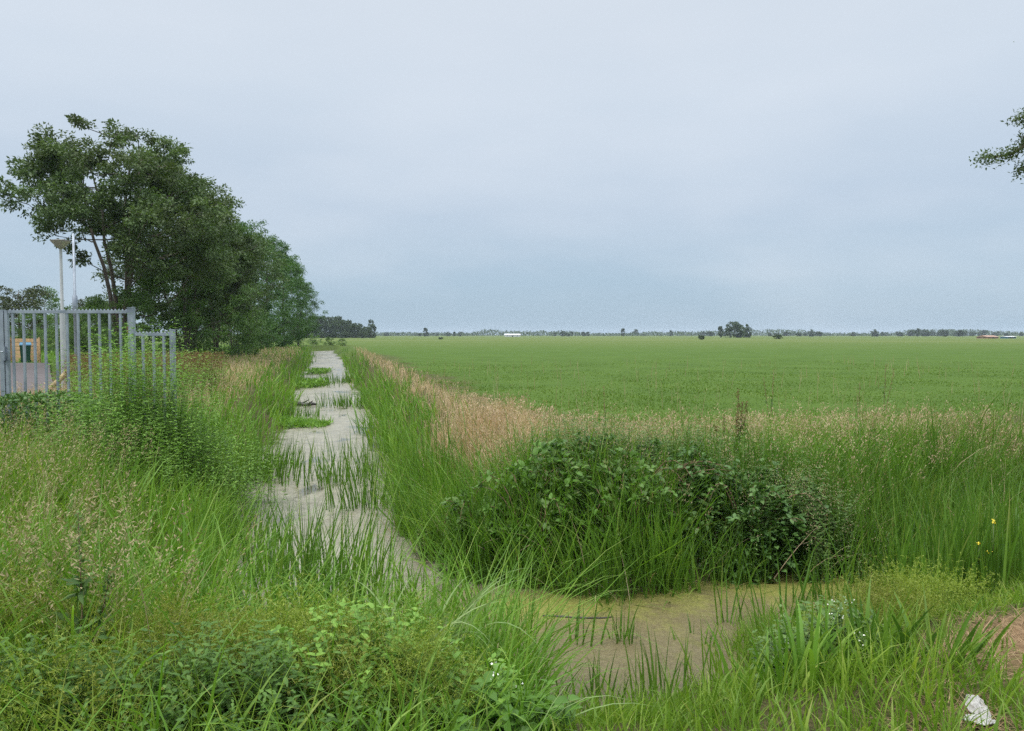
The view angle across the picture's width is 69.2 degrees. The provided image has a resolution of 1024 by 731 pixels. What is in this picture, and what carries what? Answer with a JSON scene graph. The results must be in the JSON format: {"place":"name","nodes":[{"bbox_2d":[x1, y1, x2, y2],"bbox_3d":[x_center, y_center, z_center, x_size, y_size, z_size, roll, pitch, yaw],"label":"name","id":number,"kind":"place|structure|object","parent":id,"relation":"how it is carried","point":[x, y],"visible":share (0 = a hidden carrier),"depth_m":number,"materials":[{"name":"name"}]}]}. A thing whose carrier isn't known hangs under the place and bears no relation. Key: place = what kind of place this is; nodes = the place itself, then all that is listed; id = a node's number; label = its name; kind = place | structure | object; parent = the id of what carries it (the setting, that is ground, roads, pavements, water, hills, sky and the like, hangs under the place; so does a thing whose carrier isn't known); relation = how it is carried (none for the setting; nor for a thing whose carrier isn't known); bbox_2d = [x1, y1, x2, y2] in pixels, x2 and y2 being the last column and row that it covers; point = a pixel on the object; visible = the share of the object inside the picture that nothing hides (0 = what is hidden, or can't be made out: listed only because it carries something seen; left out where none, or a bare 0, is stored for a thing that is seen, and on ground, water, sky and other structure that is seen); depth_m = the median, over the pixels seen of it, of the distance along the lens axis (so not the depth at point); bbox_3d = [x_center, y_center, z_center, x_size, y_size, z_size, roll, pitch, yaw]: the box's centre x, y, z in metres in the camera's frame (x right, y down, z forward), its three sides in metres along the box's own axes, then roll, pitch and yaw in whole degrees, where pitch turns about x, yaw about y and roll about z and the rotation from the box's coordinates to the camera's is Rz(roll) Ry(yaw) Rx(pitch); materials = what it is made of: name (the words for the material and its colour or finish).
{"place":"outdoors","nodes":[
{"label":"outdoors","id":0,"kind":"place"},
{"bbox_2d":[0,363,53,392],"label":"asphalt road","id":1,"kind":"structure","parent":0,"point":[30,373],"depth_m":28.21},
{"bbox_2d":[0,0,1023,334],"label":"sky","id":2,"kind":"structure","parent":0,"point":[469,166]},
{"bbox_2d":[11,335,1023,730],"bbox_3d":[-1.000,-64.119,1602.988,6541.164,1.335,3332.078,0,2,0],"label":"ground","id":3,"kind":"structure","parent":0,"point":[599,353],"depth_m":34.26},
{"bbox_2d":[0,310,6,425],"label":"steel gate","id":4,"kind":"structure","parent":3,"relation":"on","point":[2,368],"depth_m":11.48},
{"bbox_2d":[10,337,40,362],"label":"wooden fence","id":5,"kind":"object","parent":3,"relation":"on","point":[17,352],"visible":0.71,"depth_m":44.97,"materials":[{"name":"brown wood"}]},
{"bbox_2d":[0,285,54,342],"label":"oak tree","id":6,"kind":"object","parent":3,"relation":"on","point":[30,295],"visible":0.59,"depth_m":79.18,"materials":[{"name":"green plant"}]},
{"bbox_2d":[10,309,54,350],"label":"willow shrub","id":7,"kind":"object","parent":3,"relation":"on","point":[29,335],"visible":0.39,"depth_m":73.17,"materials":[{"name":"green plant"}]},
{"bbox_2d":[19,286,68,338],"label":"birch tree","id":8,"kind":"object","parent":3,"relation":"on","point":[56,304],"visible":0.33,"depth_m":92.11,"materials":[{"name":"green plant"}]},
{"bbox_2d":[32,313,82,352],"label":"willow shrub","id":9,"kind":"object","parent":3,"relation":"on","point":[52,346],"visible":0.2,"depth_m":68.89,"materials":[{"name":"green plant"}]},
{"bbox_2d":[50,239,70,389],"bbox_3d":[-12.400,-1.283,20.464,0.500,4.368,0.500,0,2,0],"label":"street lamp","id":10,"kind":"object","parent":3,"relation":"on","point":[60,244],"visible":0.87,"depth_m":20.41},
{"bbox_2d":[0,389,132,445],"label":"hedge","id":11,"kind":"object","parent":3,"relation":"on","point":[23,397],"visible":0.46,"depth_m":10.85,"materials":[{"name":"green plant"}]},
{"bbox_2d":[0,307,135,435],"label":"steel gate","id":12,"kind":"structure","parent":3,"relation":"on","point":[5,352],"depth_m":11.48,"materials":[{"name":"metal"}]},
{"bbox_2d":[72,233,77,373],"bbox_3d":[-15.863,-2.074,26.937,0.170,5.413,0.170,0,2,0],"label":"steel mast","id":13,"kind":"object","parent":3,"relation":"on","point":[74,301],"visible":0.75,"depth_m":26.88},
{"bbox_2d":[43,295,116,363],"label":"willow shrub","id":14,"kind":"object","parent":3,"relation":"on","point":[82,349],"visible":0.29,"depth_m":40.33,"materials":[{"name":"green plant"}]},
{"bbox_2d":[0,545,167,683],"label":"bedstraw mound","id":15,"kind":"object","parent":3,"relation":"on","point":[31,607],"visible":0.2,"depth_m":3.58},
{"bbox_2d":[50,511,117,676],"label":"dock plant","id":16,"kind":"object","parent":3,"relation":"on","point":[84,589],"visible":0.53,"depth_m":3.52,"materials":[{"name":"green plant"}]},
{"bbox_2d":[0,602,173,730],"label":"bedstraw mound","id":17,"kind":"object","parent":3,"relation":"on","point":[47,684],"visible":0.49,"depth_m":2.85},
{"bbox_2d":[0,624,203,730],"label":"leafy herb","id":18,"kind":"object","parent":3,"relation":"on","point":[76,675],"visible":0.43,"depth_m":2.93,"materials":[{"name":"green plant"}]},
{"bbox_2d":[1,384,234,530],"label":"nettle stand","id":19,"kind":"object","parent":3,"relation":"on","point":[114,431],"visible":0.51,"depth_m":8.97,"materials":[{"name":"green plant"}]},
{"bbox_2d":[69,283,166,363],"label":"willow shrub","id":20,"kind":"object","parent":3,"relation":"on","point":[141,304],"visible":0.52,"depth_m":38.23,"materials":[{"name":"green plant"}]},
{"bbox_2d":[0,113,242,351],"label":"ash tree","id":21,"kind":"object","parent":3,"relation":"on","point":[199,247],"visible":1,"depth_m":36.92,"materials":[{"name":"green plant"}]},
{"bbox_2d":[59,346,229,404],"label":"rusty weeds","id":22,"kind":"object","parent":3,"relation":"on","point":[210,359],"visible":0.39,"depth_m":18.85,"materials":[{"name":"green plant"}]},
{"bbox_2d":[0,394,299,663],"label":"verge grass","id":23,"kind":"structure","parent":3,"relation":"on","point":[19,502],"depth_m":6.17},
{"bbox_2d":[0,344,309,489],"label":"lawn grass","id":24,"kind":"structure","parent":3,"relation":"on","point":[52,353],"depth_m":37.80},
{"bbox_2d":[134,329,176,433],"bbox_3d":[-5.535,0.355,11.525,0.627,1.835,0.074,0,2,0],"label":"steel fence","id":25,"kind":"object","parent":3,"relation":"on","point":[164,334],"visible":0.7,"depth_m":11.48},
{"bbox_2d":[29,312,299,527],"bbox_3d":[-4.712,0.900,10.150,3.100,3.357,2.424,0,2,0],"label":"nettle stand","id":26,"kind":"object","parent":3,"relation":"on","point":[172,431],"visible":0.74,"depth_m":9.93,"materials":[{"name":"green plant"}]},
{"bbox_2d":[24,472,307,616],"bbox_3d":[-2.674,1.742,6.122,1.796,1.949,1.326,0,2,0],"label":"flag clump","id":27,"kind":"object","parent":3,"relation":"on","point":[184,543],"visible":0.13,"depth_m":6.29,"materials":[{"name":"green plant"}]},
{"bbox_2d":[107,248,249,360],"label":"willow shrub","id":28,"kind":"object","parent":3,"relation":"on","point":[188,322],"visible":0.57,"depth_m":44.15,"materials":[{"name":"green plant"}]},
{"bbox_2d":[90,176,290,353],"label":"alder tree","id":29,"kind":"object","parent":3,"relation":"on","point":[248,252],"visible":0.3,"depth_m":48.22,"materials":[{"name":"green plant"}]},
{"bbox_2d":[73,431,325,630],"bbox_3d":[-2.333,1.636,5.710,1.458,2.241,1.893,1,3,30],"label":"flag clump","id":30,"kind":"object","parent":3,"relation":"on","point":[208,553],"visible":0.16,"depth_m":5.86,"materials":[{"name":"green plant"}]},
{"bbox_2d":[164,269,269,355],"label":"willow shrub","id":31,"kind":"object","parent":3,"relation":"on","point":[257,323],"visible":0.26,"depth_m":53.75,"materials":[{"name":"green plant"}]},
{"bbox_2d":[166,223,289,343],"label":"alder tree","id":32,"kind":"object","parent":3,"relation":"on","point":[255,278],"visible":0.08,"depth_m":61.76,"materials":[{"name":"green plant"}]},
{"bbox_2d":[201,309,263,352],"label":"willow shrub","id":33,"kind":"object","parent":3,"relation":"on","point":[236,342],"visible":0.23,"depth_m":66.21,"materials":[{"name":"green plant"}]},
{"bbox_2d":[63,609,403,730],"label":"leafy herb","id":34,"kind":"object","parent":3,"relation":"on","point":[209,655],"visible":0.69,"depth_m":3.00,"materials":[{"name":"green plant"}]},
{"bbox_2d":[67,563,408,728],"bbox_3d":[-1.280,1.390,3.567,1.764,0.973,1.238,0,2,0],"label":"bedstraw mound","id":35,"kind":"object","parent":3,"relation":"on","point":[296,612],"visible":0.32,"depth_m":3.48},
{"bbox_2d":[206,219,296,348],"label":"alder tree","id":36,"kind":"object","parent":3,"relation":"on","point":[268,305],"visible":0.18,"depth_m":75.59,"materials":[{"name":"green plant"}]},
{"bbox_2d":[233,235,308,348],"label":"alder tree","id":37,"kind":"object","parent":3,"relation":"on","point":[299,283],"visible":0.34,"depth_m":90.25,"materials":[{"name":"green plant"}]},
{"bbox_2d":[165,486,385,635],"bbox_3d":[-1.685,1.739,5.328,1.652,2.061,1.385,0,2,0],"label":"flag clump","id":38,"kind":"object","parent":3,"relation":"on","point":[313,570],"visible":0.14,"depth_m":5.43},
{"bbox_2d":[257,254,316,346],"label":"alder tree","id":39,"kind":"object","parent":3,"relation":"on","point":[300,306],"visible":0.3,"depth_m":103.72,"materials":[{"name":"green plant"}]},
{"bbox_2d":[273,277,328,345],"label":"alder tree","id":40,"kind":"object","parent":3,"relation":"on","point":[313,305],"visible":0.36,"depth_m":115.69,"materials":[{"name":"green plant"}]},
{"bbox_2d":[307,316,330,337],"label":"tree","id":41,"kind":"object","parent":3,"relation":"on","point":[324,323],"visible":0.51,"depth_m":399.31,"materials":[{"name":"green plant"}]},
{"bbox_2d":[329,316,347,337],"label":"tree","id":42,"kind":"object","parent":3,"relation":"on","point":[337,325],"visible":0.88,"depth_m":398.06,"materials":[{"name":"green plant"}]},
{"bbox_2d":[348,322,364,337],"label":"tree","id":43,"kind":"object","parent":3,"relation":"on","point":[354,328],"visible":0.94,"depth_m":398.85,"materials":[{"name":"green plant"}]},
{"bbox_2d":[220,593,523,730],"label":"leafy herb","id":44,"kind":"object","parent":3,"relation":"on","point":[356,614],"visible":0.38,"depth_m":3.27,"materials":[{"name":"green plant"}]},
{"bbox_2d":[0,343,747,604],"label":"bank grass","id":45,"kind":"structure","parent":3,"relation":"on","point":[381,413],"depth_m":8.22,"materials":[{"name":"plant"}]},
{"bbox_2d":[242,598,505,681],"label":"leafy herb","id":46,"kind":"object","parent":3,"relation":"on","point":[497,654],"visible":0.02,"depth_m":4.26,"materials":[{"name":"green plant"}]},
{"bbox_2d":[214,568,546,680],"bbox_3d":[-0.682,1.671,4.144,1.828,1.198,1.390,0,2,0],"label":"arching tussock","id":47,"kind":"object","parent":3,"relation":"on","point":[415,627],"visible":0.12,"depth_m":4.01,"materials":[{"name":"green plant"}]},
{"bbox_2d":[235,592,530,730],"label":"bedstraw mound","id":48,"kind":"object","parent":3,"relation":"on","point":[419,652],"visible":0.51,"depth_m":3.15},
{"bbox_2d":[263,567,540,671],"bbox_3d":[-0.674,1.359,3.984,1.770,0.506,1.062,0,2,10],"label":"pale tussock","id":49,"kind":"object","parent":3,"relation":"on","point":[471,605],"visible":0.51,"depth_m":4.01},
{"bbox_2d":[378,569,566,684],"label":"arching tussock","id":50,"kind":"object","parent":3,"relation":"on","point":[491,632],"visible":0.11,"depth_m":4.03,"materials":[{"name":"green plant"}]},
{"bbox_2d":[435,487,525,573],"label":"bramble bush","id":51,"kind":"object","parent":3,"relation":"on","point":[463,508],"visible":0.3,"depth_m":7.78,"materials":[{"name":"green plant"}]},
{"bbox_2d":[391,661,581,730],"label":"leafy herb","id":52,"kind":"object","parent":3,"relation":"on","point":[510,726],"visible":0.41,"depth_m":3.10,"materials":[{"name":"green plant"}]},
{"bbox_2d":[0,439,1023,730],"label":"foreground grass","id":53,"kind":"structure","parent":3,"relation":"on","point":[594,717],"depth_m":3.51,"materials":[{"name":"plant"}]},
{"bbox_2d":[0,346,1023,492],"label":"dry grass","id":54,"kind":"structure","parent":3,"relation":"on","point":[479,417],"depth_m":11.66,"materials":[{"name":"plant"}]},
{"bbox_2d":[11,329,1023,335],"bbox_3d":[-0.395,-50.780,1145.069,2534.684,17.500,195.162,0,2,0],"label":"woodland","id":55,"kind":"object","parent":3,"relation":"on","point":[542,333],"visible":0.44,"depth_m":1134.10,"materials":[{"name":"green plant"}]},
{"bbox_2d":[464,438,604,586],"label":"bramble bush","id":56,"kind":"object","parent":3,"relation":"on","point":[543,447],"visible":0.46,"depth_m":7.75,"materials":[{"name":"green plant"}]},
{"bbox_2d":[461,621,622,700],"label":"arching tussock","id":57,"kind":"object","parent":3,"relation":"on","point":[548,677],"visible":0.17,"depth_m":3.98,"materials":[{"name":"green plant"}]},
{"bbox_2d":[415,404,765,563],"bbox_3d":[0.890,1.394,8.556,4.078,2.014,1.478,0,2,0],"label":"nettle stand","id":58,"kind":"object","parent":3,"relation":"on","point":[604,442],"visible":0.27,"depth_m":8.52,"materials":[{"name":"green plant"}]},
{"bbox_2d":[574,447,686,575],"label":"bramble bush","id":59,"kind":"object","parent":3,"relation":"on","point":[643,494],"visible":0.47,"depth_m":7.62,"materials":[{"name":"green plant"}]},
{"bbox_2d":[521,432,742,552],"bbox_3d":[1.309,1.354,8.247,2.630,1.223,1.323,0,2,0],"label":"bramble bush","id":60,"kind":"object","parent":3,"relation":"on","point":[698,475],"visible":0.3,"depth_m":8.11,"materials":[{"name":"green plant"}]},
{"bbox_2d":[352,382,1023,620],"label":"reed grass","id":61,"kind":"structure","parent":3,"relation":"on","point":[1017,484],"depth_m":7.99,"materials":[{"name":"plant"}]},
{"bbox_2d":[595,630,801,727],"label":"flag clump","id":62,"kind":"object","parent":3,"relation":"on","point":[750,679],"visible":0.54,"depth_m":3.67,"materials":[{"name":"green plant"}]},
{"bbox_2d":[387,353,1023,440],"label":"field grass","id":63,"kind":"structure","parent":3,"relation":"on","point":[1011,406],"depth_m":22.21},
{"bbox_2d":[596,414,841,498],"bbox_3d":[2.421,1.226,8.968,3.056,1.326,1.375,0,2,0],"label":"nettle stand","id":64,"kind":"object","parent":3,"relation":"on","point":[721,446],"visible":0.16,"depth_m":8.98,"materials":[{"name":"green plant"}]},
{"bbox_2d":[724,321,747,337],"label":"tree","id":65,"kind":"object","parent":3,"relation":"on","point":[737,327],"visible":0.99,"depth_m":426.99,"materials":[{"name":"green plant"}]},
{"bbox_2d":[730,389,748,453],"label":"dock plant","id":66,"kind":"object","parent":3,"relation":"on","point":[738,421],"visible":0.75,"depth_m":9.59,"materials":[{"name":"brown plant"}]},
{"bbox_2d":[667,458,847,584],"bbox_3d":[2.611,1.685,8.026,2.131,1.320,1.355,0,2,0],"label":"bramble bush","id":67,"kind":"object","parent":3,"relation":"on","point":[773,491],"visible":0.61,"depth_m":7.74,"materials":[{"name":"green plant"}]},
{"bbox_2d":[703,579,877,701],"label":"flag clump","id":68,"kind":"object","parent":3,"relation":"on","point":[814,657],"visible":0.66,"depth_m":3.76,"materials":[{"name":"green plant"}]},
{"bbox_2d":[717,445,894,582],"bbox_3d":[3.154,1.656,7.894,1.805,1.568,1.158,0,2,0],"label":"nettle stand","id":69,"kind":"object","parent":3,"relation":"on","point":[817,527],"visible":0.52,"depth_m":7.77,"materials":[{"name":"green plant"}]},
{"bbox_2d":[749,593,896,693],"bbox_3d":[1.727,1.606,4.211,0.873,0.693,0.721,0,2,0],"label":"water mint","id":70,"kind":"object","parent":3,"relation":"on","point":[831,617],"visible":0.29,"depth_m":4.11,"materials":[{"name":"green plant"}]},
{"bbox_2d":[792,554,962,639],"bbox_3d":[2.285,1.553,4.785,1.067,0.783,0.920,-1,3,-26],"label":"bedstraw mound","id":71,"kind":"object","parent":3,"relation":"on","point":[896,584],"visible":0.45,"depth_m":4.69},
{"bbox_2d":[770,577,985,682],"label":"flag clump","id":72,"kind":"object","parent":3,"relation":"on","point":[858,624],"visible":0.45,"depth_m":3.89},
{"bbox_2d":[854,552,1016,623],"bbox_3d":[2.876,1.571,5.139,1.195,0.647,0.934,0,2,0],"label":"bedstraw mound","id":73,"kind":"object","parent":3,"relation":"on","point":[959,586],"visible":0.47,"depth_m":5.03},
{"bbox_2d":[847,602,1023,730],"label":"dry clippings","id":74,"kind":"object","parent":3,"relation":"on","point":[1008,655],"visible":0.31,"depth_m":3.83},
{"bbox_2d":[962,694,995,725],"bbox_3d":[2.057,1.511,3.264,0.127,0.043,0.285,2,3,34],"label":"crumpled rag","id":75,"kind":"object","parent":74,"relation":"on","point":[977,701],"visible":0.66,"depth_m":3.25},
{"bbox_2d":[871,592,1022,669],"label":"flag clump","id":76,"kind":"object","parent":3,"relation":"on","point":[903,638],"visible":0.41,"depth_m":3.82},
{"bbox_2d":[876,467,1023,607],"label":"iris clump","id":77,"kind":"object","parent":3,"relation":"on","point":[968,547],"visible":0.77,"depth_m":6.20,"materials":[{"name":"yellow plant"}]},
{"bbox_2d":[969,41,1023,183],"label":"overhanging tree","id":78,"kind":"object","parent":3,"relation":"on","point":[1007,154],"visible":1,"depth_m":11.86,"materials":[{"name":"green plant"}]},
{"bbox_2d":[216,350,906,719],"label":"ditch water","id":79,"kind":"structure","parent":0,"point":[678,610],"depth_m":7.15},
{"bbox_2d":[148,485,292,556],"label":"reed clump","id":80,"kind":"object","parent":79,"relation":"on","point":[245,522],"visible":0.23,"depth_m":8.61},
{"bbox_2d":[158,407,336,491],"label":"reed clump","id":81,"kind":"object","parent":79,"relation":"on","point":[279,474],"visible":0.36,"depth_m":12.68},
{"bbox_2d":[210,496,298,590],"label":"reed clump","id":82,"kind":"object","parent":79,"relation":"on","point":[255,539],"visible":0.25,"depth_m":7.65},
{"bbox_2d":[219,474,359,605],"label":"reed clump","id":83,"kind":"object","parent":79,"relation":"on","point":[281,538],"visible":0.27,"depth_m":7.12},
{"bbox_2d":[242,382,343,418],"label":"reed clump","id":84,"kind":"object","parent":79,"relation":"on","point":[317,412],"visible":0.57,"depth_m":22.29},
{"bbox_2d":[269,413,333,428],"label":"water weed","id":85,"kind":"object","parent":79,"relation":"on","point":[305,422],"visible":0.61,"depth_m":20.23,"materials":[{"name":"green plant"}]},
{"bbox_2d":[286,377,329,387],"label":"water weed","id":86,"kind":"object","parent":79,"relation":"on","point":[312,382],"visible":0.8,"depth_m":35.25,"materials":[{"name":"green plant"}]},
{"bbox_2d":[300,385,380,409],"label":"reed clump","id":87,"kind":"object","parent":79,"relation":"on","point":[340,402],"visible":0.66,"depth_m":25.85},
{"bbox_2d":[246,460,435,618],"bbox_3d":[-1.482,1.576,6.407,1.588,1.501,1.203,1,2,16],"label":"reed clump","id":88,"kind":"object","parent":79,"relation":"on","point":[357,557],"visible":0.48,"depth_m":6.45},
{"bbox_2d":[301,423,381,460],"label":"reed clump","id":89,"kind":"object","parent":79,"relation":"on","point":[347,445],"visible":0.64,"depth_m":15.05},
{"bbox_2d":[304,359,378,383],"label":"reed clump","id":90,"kind":"object","parent":79,"relation":"on","point":[347,377],"visible":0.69,"depth_m":38.75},
{"bbox_2d":[300,438,391,491],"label":"reed clump","id":91,"kind":"object","parent":79,"relation":"on","point":[320,478],"visible":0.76,"depth_m":12.50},
{"bbox_2d":[293,488,424,617],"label":"reed clump","id":92,"kind":"object","parent":79,"relation":"on","point":[369,587],"visible":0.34,"depth_m":6.07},
{"bbox_2d":[320,447,413,514],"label":"reed clump","id":93,"kind":"object","parent":79,"relation":"on","point":[365,479],"visible":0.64,"depth_m":10.63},
{"bbox_2d":[304,526,439,617],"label":"reed clump","id":94,"kind":"object","parent":79,"relation":"on","point":[371,574],"visible":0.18,"depth_m":6.69,"materials":[{"name":"green plant"}]},
{"bbox_2d":[323,429,427,480],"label":"reed clump","id":95,"kind":"object","parent":79,"relation":"on","point":[373,457],"visible":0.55,"depth_m":13.11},
{"bbox_2d":[380,529,497,635],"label":"reed clump","id":96,"kind":"object","parent":79,"relation":"on","point":[405,591],"visible":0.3,"depth_m":6.43,"materials":[{"name":"green plant"}]},
{"bbox_2d":[503,571,550,655],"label":"reed clump","id":97,"kind":"object","parent":79,"relation":"on","point":[529,614],"visible":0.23,"depth_m":5.79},
{"bbox_2d":[567,590,616,646],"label":"reed clump","id":98,"kind":"object","parent":79,"relation":"on","point":[577,628],"visible":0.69,"depth_m":6.00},
{"bbox_2d":[549,641,635,705],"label":"reed clump","id":99,"kind":"object","parent":79,"relation":"on","point":[596,684],"visible":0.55,"depth_m":5.09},
{"bbox_2d":[602,593,642,645],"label":"reed clump","id":100,"kind":"object","parent":79,"relation":"on","point":[628,632],"visible":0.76,"depth_m":6.05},
{"bbox_2d":[621,619,717,703],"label":"reed clump","id":101,"kind":"object","parent":79,"relation":"on","point":[652,673],"visible":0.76,"depth_m":5.03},
{"bbox_2d":[652,601,795,690],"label":"reed clump","id":102,"kind":"object","parent":79,"relation":"on","point":[714,663],"visible":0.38,"depth_m":5.19,"materials":[{"name":"green plant"}]},
{"bbox_2d":[681,553,778,625],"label":"reed clump","id":103,"kind":"object","parent":79,"relation":"on","point":[733,609],"visible":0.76,"depth_m":6.45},
{"bbox_2d":[735,547,820,634],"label":"reed clump","id":104,"kind":"object","parent":79,"relation":"on","point":[786,602],"visible":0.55,"depth_m":6.02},
{"bbox_2d":[792,553,875,609],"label":"reed clump","id":105,"kind":"object","parent":79,"relation":"on","point":[814,590],"visible":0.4,"depth_m":6.80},
{"bbox_2d":[801,450,1002,593],"bbox_3d":[4.383,1.599,7.863,3.505,1.234,1.418,-1,3,-25],"label":"flag stand","id":106,"kind":"object","parent":79,"relation":"on","point":[902,538],"visible":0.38,"depth_m":7.68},
{"bbox_2d":[883,482,1023,600],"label":"flag stand","id":107,"kind":"object","parent":79,"relation":"on","point":[1008,555],"visible":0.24,"depth_m":6.62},
{"bbox_2d":[442,396,1023,554],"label":"meadow grass","id":108,"kind":"structure","parent":0,"point":[849,441],"depth_m":9.68,"materials":[{"name":"plant"}]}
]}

